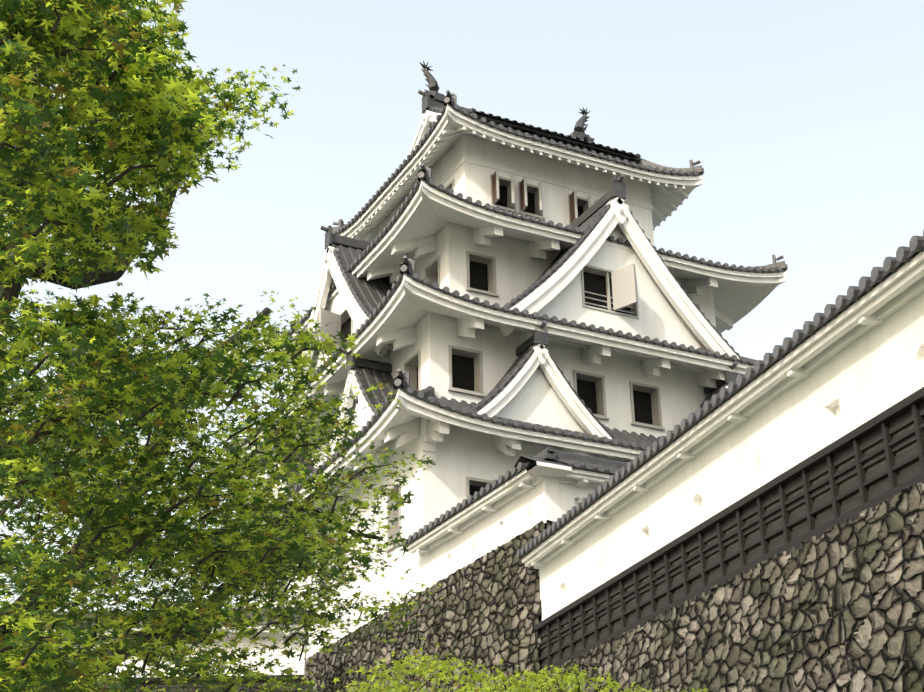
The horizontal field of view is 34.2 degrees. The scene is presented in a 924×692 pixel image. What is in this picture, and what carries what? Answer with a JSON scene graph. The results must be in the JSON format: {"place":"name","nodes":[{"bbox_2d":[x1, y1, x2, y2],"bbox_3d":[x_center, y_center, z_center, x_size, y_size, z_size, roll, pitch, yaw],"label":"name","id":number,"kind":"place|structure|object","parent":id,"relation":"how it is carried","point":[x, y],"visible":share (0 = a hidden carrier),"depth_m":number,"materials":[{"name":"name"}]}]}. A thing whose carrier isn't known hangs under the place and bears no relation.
{"place":"outdoors","nodes":[
{"label":"outdoors","id":0,"kind":"place"},
{"bbox_2d":[0,0,923,611],"label":"sky","id":1,"kind":"structure","parent":0,"point":[803,120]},
{"bbox_3d":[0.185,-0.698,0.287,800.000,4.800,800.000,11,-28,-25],"label":"ground","id":2,"kind":"structure","parent":0,"visible":0},
{"bbox_2d":[0,0,444,691],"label":"maple tree","id":3,"kind":"object","parent":2,"relation":"on","point":[138,114],"visible":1,"depth_m":6.17,"materials":[{"name":"green plant"}]},
{"bbox_2d":[297,638,707,691],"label":"bush","id":4,"kind":"object","parent":2,"relation":"on","point":[539,682],"visible":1,"depth_m":15.22,"materials":[{"name":"green plant"}]},
{"bbox_2d":[306,482,923,691],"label":"stone base","id":5,"kind":"object","parent":2,"relation":"on","point":[839,607],"visible":0.81,"depth_m":19.11,"materials":[{"name":"grey stone"}]},
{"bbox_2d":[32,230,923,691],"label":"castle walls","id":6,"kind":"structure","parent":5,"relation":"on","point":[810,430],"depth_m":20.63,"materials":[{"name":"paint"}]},
{"bbox_2d":[211,61,787,658],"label":"keep","id":7,"kind":"structure","parent":5,"relation":"on","point":[497,295],"depth_m":39.21,"materials":[{"name":"white paint"}]}
]}

